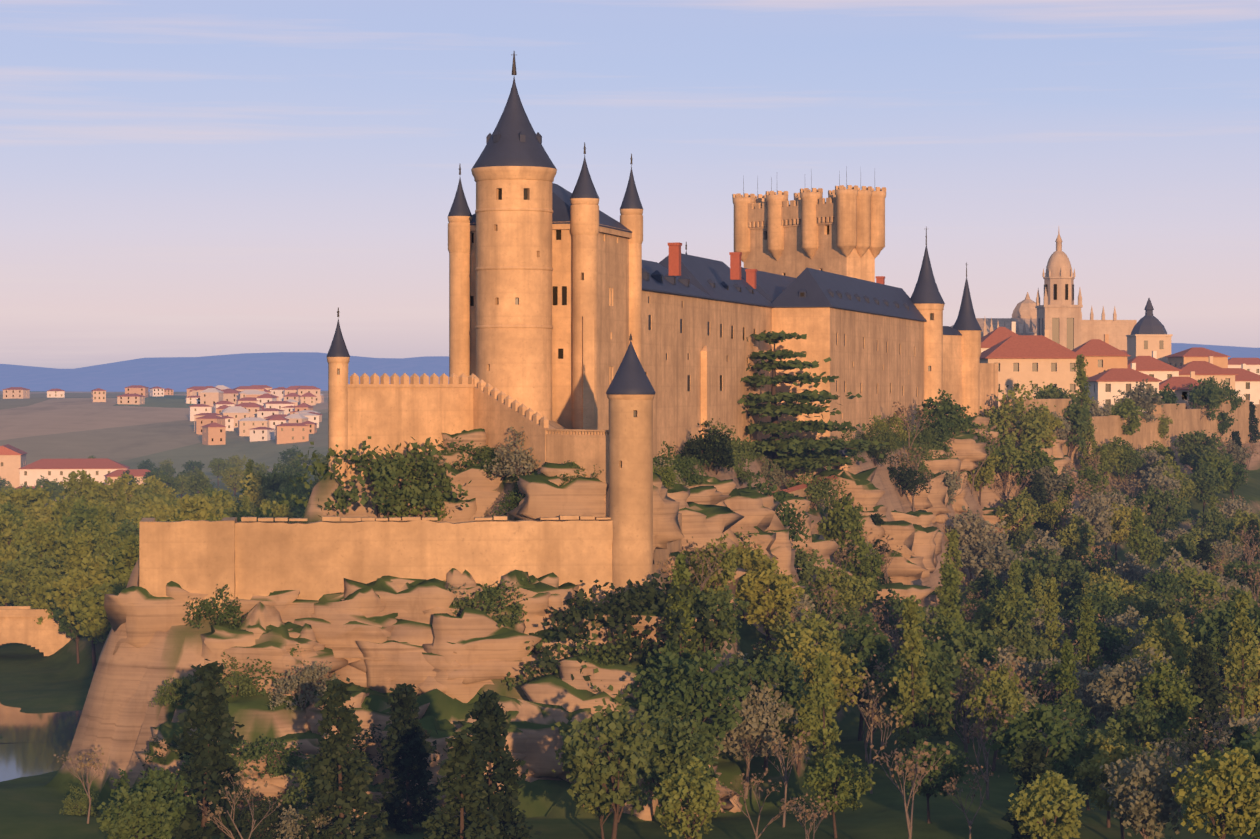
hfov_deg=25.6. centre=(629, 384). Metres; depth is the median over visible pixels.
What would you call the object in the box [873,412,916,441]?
bush
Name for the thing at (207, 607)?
bush
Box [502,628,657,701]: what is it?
bush
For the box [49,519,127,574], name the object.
tree
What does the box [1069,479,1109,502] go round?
tree
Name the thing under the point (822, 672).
poplar
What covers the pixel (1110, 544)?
tree
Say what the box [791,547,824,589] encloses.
tree
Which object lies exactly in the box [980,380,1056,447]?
bush
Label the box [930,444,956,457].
bush
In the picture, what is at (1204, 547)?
conifer
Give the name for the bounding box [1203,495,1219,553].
poplar
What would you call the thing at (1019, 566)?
poplar
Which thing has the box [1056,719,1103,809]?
tree
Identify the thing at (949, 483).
tree
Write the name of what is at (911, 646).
poplar
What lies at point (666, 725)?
tree
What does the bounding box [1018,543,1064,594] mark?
tree
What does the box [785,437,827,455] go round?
bush
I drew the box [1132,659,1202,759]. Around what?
tree
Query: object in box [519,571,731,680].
bush
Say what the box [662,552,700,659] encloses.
poplar
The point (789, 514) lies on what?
bush
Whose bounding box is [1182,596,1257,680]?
tree
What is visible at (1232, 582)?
tree
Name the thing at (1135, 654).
tree
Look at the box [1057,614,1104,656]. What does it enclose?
tree
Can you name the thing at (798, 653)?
tree
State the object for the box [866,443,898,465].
bush
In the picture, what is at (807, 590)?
tree
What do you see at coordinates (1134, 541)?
poplar
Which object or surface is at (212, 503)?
tree
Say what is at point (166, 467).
tree
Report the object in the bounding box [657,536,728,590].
tree
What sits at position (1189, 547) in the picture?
tree
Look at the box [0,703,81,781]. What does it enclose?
river
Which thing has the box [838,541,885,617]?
tree
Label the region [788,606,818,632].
tree
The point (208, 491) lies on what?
tree
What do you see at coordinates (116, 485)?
tree
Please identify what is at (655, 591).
bush
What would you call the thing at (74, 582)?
tree
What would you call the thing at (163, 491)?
poplar
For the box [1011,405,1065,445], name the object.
tree
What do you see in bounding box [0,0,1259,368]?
sky
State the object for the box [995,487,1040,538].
tree
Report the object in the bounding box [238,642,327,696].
bush
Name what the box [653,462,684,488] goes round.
bush
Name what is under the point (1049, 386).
tree
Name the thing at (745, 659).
tree
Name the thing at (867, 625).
tree
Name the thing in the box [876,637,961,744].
tree
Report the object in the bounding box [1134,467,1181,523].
tree
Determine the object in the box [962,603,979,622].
tree
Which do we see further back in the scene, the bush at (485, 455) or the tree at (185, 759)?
the bush at (485, 455)
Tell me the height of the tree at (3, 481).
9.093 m
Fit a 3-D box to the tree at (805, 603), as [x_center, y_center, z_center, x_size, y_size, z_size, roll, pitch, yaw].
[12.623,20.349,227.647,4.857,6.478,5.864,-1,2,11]
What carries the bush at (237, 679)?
on the ground
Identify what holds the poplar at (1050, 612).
on the ground
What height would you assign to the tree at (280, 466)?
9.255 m
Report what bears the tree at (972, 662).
on the ground
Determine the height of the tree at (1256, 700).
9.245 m
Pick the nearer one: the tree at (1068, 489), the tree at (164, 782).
the tree at (164, 782)
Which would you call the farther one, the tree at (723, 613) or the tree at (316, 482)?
the tree at (316, 482)
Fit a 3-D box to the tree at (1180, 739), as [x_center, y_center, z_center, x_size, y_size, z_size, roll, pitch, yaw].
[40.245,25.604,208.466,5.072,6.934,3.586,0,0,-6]
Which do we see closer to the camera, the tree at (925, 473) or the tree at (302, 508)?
the tree at (925, 473)
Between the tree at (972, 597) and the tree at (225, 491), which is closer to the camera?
the tree at (972, 597)
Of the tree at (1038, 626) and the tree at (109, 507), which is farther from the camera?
the tree at (109, 507)
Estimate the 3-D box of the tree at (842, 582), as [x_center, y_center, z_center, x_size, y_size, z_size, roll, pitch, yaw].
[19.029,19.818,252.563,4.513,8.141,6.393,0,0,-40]
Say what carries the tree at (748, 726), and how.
on the ground
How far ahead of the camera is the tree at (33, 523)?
355.12 m
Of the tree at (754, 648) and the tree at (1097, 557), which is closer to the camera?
the tree at (754, 648)
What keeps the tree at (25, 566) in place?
on the ground
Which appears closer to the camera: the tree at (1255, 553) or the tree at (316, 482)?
the tree at (1255, 553)
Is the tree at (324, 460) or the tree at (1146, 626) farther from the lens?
the tree at (324, 460)
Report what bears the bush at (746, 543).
on the ground
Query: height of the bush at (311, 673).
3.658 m
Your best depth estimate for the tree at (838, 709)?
219.26 m
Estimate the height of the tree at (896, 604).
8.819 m
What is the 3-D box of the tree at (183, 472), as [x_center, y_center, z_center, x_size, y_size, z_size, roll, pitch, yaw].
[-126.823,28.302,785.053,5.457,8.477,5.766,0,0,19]
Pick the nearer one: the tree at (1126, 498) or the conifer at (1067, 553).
the conifer at (1067, 553)
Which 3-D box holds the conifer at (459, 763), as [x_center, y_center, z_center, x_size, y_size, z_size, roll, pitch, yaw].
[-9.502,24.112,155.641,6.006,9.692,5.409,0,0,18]
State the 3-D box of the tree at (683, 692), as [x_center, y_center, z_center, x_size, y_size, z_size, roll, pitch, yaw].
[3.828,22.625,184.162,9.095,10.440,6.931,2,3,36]
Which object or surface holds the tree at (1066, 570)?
on the ground
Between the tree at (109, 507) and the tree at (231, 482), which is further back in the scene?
the tree at (231, 482)
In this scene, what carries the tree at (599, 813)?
on the ground
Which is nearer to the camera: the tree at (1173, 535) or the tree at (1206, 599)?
the tree at (1206, 599)
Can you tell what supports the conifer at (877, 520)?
on the ground
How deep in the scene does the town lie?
480.80 m
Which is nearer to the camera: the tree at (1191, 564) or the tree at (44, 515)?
the tree at (1191, 564)
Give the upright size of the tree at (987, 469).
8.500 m
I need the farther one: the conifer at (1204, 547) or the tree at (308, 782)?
the conifer at (1204, 547)
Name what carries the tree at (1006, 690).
on the ground
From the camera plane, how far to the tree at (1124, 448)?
400.91 m
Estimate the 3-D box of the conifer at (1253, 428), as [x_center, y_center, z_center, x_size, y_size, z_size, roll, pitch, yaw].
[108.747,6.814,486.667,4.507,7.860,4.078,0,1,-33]
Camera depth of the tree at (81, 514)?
373.16 m
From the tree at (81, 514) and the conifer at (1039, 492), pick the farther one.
the tree at (81, 514)
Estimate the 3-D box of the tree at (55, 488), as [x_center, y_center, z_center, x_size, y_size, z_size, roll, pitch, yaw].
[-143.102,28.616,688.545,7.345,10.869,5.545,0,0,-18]
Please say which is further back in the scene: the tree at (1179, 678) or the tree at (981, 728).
the tree at (1179, 678)
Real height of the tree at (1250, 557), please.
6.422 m
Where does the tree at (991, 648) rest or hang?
on the ground
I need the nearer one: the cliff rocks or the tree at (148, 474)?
the cliff rocks
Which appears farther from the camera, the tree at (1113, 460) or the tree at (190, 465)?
the tree at (190, 465)
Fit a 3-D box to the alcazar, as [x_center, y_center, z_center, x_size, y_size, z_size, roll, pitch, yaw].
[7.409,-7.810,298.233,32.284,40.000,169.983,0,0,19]
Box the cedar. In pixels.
[737,330,889,480]
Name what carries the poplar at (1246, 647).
on the ground
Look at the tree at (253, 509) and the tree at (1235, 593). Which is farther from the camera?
the tree at (253, 509)
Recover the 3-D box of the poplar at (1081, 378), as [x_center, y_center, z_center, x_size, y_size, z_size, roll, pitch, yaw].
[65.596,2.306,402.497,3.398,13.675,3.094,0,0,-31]
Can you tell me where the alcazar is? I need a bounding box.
[448,51,997,457]
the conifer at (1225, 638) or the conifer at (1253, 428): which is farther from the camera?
the conifer at (1253, 428)
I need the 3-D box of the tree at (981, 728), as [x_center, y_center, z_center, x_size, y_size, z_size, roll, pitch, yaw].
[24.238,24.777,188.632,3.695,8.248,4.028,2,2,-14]
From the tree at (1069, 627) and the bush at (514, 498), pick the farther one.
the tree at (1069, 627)
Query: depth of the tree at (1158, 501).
372.99 m
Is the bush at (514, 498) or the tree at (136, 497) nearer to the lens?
the bush at (514, 498)
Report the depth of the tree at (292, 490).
414.25 m
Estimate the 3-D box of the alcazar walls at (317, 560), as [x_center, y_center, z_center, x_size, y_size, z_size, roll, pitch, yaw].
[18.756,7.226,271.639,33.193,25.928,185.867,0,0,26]
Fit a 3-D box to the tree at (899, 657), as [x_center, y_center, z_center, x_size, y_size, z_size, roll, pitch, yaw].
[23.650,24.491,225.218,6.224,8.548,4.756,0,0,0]
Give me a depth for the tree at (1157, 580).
289.58 m
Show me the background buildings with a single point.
(279, 415)
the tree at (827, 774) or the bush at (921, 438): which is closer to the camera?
the tree at (827, 774)
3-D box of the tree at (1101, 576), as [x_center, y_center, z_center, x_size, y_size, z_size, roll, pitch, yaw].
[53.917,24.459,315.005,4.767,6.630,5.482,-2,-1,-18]
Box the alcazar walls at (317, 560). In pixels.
[138,307,926,616]
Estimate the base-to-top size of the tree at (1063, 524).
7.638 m
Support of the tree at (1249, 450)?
on the ground
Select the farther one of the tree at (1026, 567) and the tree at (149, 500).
the tree at (149, 500)
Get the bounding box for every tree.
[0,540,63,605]
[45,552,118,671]
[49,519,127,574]
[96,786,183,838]
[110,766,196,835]
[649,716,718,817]
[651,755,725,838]
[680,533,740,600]
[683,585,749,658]
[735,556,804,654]
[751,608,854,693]
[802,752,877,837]
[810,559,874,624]
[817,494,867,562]
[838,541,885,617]
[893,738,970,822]
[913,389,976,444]
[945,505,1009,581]
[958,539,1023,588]
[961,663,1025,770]
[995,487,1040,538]
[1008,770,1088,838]
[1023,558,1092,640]
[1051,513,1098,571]
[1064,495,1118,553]
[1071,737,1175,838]
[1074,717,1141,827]
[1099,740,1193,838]
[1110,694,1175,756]
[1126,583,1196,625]
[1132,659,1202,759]
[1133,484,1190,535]
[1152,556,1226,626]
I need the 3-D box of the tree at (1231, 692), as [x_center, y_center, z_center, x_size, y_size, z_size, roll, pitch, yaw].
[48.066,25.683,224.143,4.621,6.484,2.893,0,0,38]
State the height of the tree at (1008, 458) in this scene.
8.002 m
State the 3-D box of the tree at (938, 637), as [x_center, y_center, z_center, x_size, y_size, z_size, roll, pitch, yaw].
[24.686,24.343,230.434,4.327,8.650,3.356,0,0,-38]
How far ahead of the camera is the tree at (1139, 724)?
197.57 m
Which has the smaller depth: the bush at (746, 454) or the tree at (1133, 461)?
the bush at (746, 454)
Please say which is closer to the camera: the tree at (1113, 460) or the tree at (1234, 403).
the tree at (1113, 460)
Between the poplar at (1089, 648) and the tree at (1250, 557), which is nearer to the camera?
the poplar at (1089, 648)
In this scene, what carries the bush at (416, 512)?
on the ground
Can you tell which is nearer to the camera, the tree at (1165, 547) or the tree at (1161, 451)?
the tree at (1165, 547)
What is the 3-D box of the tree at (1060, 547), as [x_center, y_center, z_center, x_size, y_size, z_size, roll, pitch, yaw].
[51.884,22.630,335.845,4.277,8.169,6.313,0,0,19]
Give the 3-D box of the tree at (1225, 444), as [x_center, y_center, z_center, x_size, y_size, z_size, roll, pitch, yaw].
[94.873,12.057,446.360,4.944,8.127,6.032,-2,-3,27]
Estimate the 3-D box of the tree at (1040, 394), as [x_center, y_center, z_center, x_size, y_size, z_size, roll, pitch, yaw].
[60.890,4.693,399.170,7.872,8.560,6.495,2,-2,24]
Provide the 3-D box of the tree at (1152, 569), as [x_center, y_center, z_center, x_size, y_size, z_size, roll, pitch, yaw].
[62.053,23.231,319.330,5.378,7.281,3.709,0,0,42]
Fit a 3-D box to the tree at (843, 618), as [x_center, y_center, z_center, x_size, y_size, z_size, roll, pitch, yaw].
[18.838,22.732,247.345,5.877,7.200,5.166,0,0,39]
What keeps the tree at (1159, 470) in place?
on the ground
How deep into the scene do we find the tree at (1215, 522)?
366.16 m
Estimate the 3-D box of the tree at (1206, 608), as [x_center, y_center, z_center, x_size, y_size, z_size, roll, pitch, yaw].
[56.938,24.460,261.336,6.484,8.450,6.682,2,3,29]
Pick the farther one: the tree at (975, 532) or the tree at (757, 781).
the tree at (975, 532)
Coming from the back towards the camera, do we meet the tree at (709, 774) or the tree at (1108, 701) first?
the tree at (1108, 701)
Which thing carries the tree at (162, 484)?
on the ground
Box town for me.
[950,230,1259,462]
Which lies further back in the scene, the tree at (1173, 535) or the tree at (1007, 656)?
the tree at (1173, 535)
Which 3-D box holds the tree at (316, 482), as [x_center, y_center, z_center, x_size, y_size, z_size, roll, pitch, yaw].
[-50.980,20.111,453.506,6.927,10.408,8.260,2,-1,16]
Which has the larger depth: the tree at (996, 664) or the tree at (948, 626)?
the tree at (948, 626)
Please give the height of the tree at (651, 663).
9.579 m
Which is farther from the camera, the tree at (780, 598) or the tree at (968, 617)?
the tree at (968, 617)
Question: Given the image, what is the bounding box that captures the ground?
[0,343,1259,838]
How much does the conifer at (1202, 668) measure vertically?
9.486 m
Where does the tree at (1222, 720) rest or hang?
on the ground
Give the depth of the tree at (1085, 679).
213.56 m
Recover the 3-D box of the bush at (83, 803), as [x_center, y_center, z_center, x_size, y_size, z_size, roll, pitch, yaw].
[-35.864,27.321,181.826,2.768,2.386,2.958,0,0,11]
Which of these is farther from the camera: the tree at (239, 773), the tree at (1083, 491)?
the tree at (1083, 491)
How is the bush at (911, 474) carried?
on the ground
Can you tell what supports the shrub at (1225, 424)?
on the ground
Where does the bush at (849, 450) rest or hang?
on the ground
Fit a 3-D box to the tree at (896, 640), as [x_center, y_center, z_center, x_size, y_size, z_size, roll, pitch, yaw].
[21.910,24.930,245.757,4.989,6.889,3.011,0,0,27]
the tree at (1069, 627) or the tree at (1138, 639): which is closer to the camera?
the tree at (1138, 639)
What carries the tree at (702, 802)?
on the ground
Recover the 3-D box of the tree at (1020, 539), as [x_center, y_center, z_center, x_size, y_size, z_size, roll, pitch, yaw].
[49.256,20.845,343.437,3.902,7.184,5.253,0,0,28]
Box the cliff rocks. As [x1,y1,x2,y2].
[104,415,1078,820]
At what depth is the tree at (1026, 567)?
317.21 m
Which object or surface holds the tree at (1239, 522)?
on the ground
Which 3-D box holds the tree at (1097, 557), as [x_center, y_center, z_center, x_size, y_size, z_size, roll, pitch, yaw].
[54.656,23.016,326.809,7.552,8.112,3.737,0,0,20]
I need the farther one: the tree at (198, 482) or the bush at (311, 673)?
the tree at (198, 482)
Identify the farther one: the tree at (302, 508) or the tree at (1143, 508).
the tree at (302, 508)
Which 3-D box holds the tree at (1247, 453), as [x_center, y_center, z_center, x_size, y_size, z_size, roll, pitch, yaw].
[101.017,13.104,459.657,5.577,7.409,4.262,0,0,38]
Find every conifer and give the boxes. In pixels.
[165,659,255,838]
[292,677,389,838]
[369,683,444,833]
[417,728,503,838]
[451,689,541,838]
[746,650,784,737]
[866,513,892,583]
[995,588,1022,659]
[1001,737,1062,838]
[1028,473,1051,525]
[1058,545,1078,623]
[1164,450,1176,464]
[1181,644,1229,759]
[1192,538,1215,576]
[1210,631,1250,726]
[1212,724,1254,829]
[1228,431,1246,481]
[1237,519,1259,566]
[1248,401,1259,442]
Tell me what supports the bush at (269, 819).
on the ground
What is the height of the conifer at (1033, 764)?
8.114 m
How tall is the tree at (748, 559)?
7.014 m
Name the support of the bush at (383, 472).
on the cliff rocks
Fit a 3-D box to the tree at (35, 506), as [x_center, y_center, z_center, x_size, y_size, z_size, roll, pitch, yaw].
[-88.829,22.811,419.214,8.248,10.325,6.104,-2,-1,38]
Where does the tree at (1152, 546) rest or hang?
on the ground
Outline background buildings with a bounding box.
[0,385,323,655]
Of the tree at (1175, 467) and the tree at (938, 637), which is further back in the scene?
the tree at (1175, 467)
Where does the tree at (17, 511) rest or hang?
on the ground
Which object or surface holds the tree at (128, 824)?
on the ground
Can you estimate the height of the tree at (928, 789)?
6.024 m
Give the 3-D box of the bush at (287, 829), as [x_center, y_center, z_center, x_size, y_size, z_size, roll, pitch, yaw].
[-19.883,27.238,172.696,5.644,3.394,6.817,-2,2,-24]
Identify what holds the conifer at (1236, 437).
on the ground
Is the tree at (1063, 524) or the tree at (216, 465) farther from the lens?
the tree at (216, 465)
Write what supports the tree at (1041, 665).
on the ground
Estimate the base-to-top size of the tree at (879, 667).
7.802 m
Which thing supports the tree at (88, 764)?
on the ground
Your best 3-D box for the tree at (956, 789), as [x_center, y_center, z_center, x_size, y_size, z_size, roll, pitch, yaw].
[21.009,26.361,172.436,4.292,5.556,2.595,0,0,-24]
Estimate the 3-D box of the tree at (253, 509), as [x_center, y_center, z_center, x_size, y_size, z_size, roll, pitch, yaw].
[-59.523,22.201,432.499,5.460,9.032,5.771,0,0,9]
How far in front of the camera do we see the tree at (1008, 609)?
262.33 m
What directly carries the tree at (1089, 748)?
on the ground
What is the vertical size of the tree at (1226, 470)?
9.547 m
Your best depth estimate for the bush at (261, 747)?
184.27 m
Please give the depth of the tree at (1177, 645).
227.53 m
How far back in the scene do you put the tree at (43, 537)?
348.04 m
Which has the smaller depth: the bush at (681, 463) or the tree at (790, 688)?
the tree at (790, 688)
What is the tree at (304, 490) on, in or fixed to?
on the ground
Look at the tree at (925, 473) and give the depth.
306.97 m
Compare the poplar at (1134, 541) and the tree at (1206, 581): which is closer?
the tree at (1206, 581)
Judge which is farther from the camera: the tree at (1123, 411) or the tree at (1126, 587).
the tree at (1123, 411)
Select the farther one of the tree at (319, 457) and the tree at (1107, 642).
the tree at (319, 457)
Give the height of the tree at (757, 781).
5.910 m
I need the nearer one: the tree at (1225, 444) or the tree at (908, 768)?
the tree at (908, 768)
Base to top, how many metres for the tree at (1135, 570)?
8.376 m
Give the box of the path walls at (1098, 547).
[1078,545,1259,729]
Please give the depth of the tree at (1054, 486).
357.76 m
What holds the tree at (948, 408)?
on the ground
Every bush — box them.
[59,784,102,816]
[138,735,191,779]
[149,674,198,707]
[182,584,247,628]
[194,800,239,831]
[219,652,262,696]
[233,734,307,783]
[234,796,301,838]
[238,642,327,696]
[258,771,313,823]
[267,661,339,711]
[267,802,364,838]
[276,436,475,517]
[348,724,442,775]
[361,751,379,774]
[366,449,451,521]
[425,451,461,488]
[438,437,495,471]
[447,583,472,615]
[450,578,532,629]
[462,443,506,477]
[483,426,540,481]
[490,473,528,517]
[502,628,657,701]
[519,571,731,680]
[555,460,586,485]
[555,592,597,636]
[630,586,668,609]
[653,441,708,485]
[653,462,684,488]
[654,458,689,488]
[678,420,736,471]
[679,433,751,474]
[698,418,763,466]
[733,466,759,483]
[734,531,782,576]
[739,468,815,547]
[760,456,791,485]
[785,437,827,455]
[785,463,849,509]
[823,430,861,456]
[854,417,901,453]
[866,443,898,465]
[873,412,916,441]
[880,425,903,446]
[887,464,932,496]
[899,448,936,481]
[902,441,938,461]
[906,425,953,450]
[930,444,956,457]
[950,405,1011,463]
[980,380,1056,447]
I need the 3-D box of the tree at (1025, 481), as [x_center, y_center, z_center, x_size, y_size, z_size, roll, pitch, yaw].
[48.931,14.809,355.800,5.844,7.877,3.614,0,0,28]
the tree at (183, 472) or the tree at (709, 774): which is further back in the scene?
the tree at (183, 472)
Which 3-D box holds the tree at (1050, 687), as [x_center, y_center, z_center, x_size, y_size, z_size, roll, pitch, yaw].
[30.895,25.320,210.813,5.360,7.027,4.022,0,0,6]
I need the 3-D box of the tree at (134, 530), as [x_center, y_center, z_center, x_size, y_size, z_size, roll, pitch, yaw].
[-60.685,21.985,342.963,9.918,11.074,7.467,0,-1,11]
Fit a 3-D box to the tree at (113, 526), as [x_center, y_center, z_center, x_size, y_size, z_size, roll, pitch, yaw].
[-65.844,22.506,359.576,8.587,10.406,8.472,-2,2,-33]
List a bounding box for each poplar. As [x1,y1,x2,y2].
[60,523,75,576]
[65,472,79,506]
[90,503,113,564]
[111,486,127,523]
[161,488,166,497]
[239,495,250,512]
[243,459,255,490]
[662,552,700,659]
[803,652,843,817]
[890,595,938,776]
[933,564,971,638]
[934,529,966,624]
[1005,560,1024,599]
[1014,559,1024,597]
[1030,573,1046,622]
[1036,577,1064,660]
[1054,638,1083,720]
[1071,354,1094,410]
[1073,595,1103,673]
[1078,402,1098,481]
[1096,444,1110,498]
[1125,506,1151,585]
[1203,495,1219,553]
[1221,591,1259,726]
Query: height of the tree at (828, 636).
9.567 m
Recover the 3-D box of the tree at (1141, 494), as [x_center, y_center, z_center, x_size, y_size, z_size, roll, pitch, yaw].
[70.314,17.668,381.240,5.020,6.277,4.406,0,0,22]
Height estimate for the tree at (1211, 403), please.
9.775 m
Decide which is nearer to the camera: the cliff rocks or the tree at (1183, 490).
the cliff rocks
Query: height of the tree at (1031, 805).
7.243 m
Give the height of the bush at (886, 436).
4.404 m
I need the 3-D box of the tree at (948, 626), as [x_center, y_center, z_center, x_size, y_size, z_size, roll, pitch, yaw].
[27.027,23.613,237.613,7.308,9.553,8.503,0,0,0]
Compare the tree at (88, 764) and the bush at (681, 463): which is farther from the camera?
the bush at (681, 463)
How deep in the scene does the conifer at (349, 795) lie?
169.74 m
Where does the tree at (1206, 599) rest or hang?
on the ground
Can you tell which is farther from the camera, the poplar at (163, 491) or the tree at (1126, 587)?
the poplar at (163, 491)
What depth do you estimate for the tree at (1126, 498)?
371.78 m
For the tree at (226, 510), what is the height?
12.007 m
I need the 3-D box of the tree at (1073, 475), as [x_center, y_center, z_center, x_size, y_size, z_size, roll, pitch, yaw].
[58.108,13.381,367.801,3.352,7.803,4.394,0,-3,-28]
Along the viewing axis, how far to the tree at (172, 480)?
628.28 m
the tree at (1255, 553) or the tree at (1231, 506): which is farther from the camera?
the tree at (1231, 506)
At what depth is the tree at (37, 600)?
330.88 m
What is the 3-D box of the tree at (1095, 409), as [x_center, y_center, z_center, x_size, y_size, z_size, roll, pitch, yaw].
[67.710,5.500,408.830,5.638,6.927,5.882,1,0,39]
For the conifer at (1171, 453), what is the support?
on the ground
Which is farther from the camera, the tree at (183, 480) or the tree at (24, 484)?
the tree at (24, 484)
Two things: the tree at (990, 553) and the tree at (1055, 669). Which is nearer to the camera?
the tree at (1055, 669)
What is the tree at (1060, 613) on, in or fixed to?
on the ground
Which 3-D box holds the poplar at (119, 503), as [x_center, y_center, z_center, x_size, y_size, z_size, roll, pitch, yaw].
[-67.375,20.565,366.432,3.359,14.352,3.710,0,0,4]
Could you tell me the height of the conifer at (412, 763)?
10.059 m
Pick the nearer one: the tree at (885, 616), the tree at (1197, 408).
the tree at (885, 616)
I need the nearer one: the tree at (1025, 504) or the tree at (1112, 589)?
the tree at (1112, 589)
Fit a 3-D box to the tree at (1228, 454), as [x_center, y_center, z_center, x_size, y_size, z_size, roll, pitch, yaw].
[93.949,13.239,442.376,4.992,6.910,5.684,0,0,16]
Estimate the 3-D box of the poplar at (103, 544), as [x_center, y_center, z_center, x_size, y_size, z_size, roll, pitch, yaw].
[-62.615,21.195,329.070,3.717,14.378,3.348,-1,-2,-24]
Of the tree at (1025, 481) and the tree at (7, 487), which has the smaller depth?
the tree at (1025, 481)
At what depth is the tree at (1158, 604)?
270.97 m

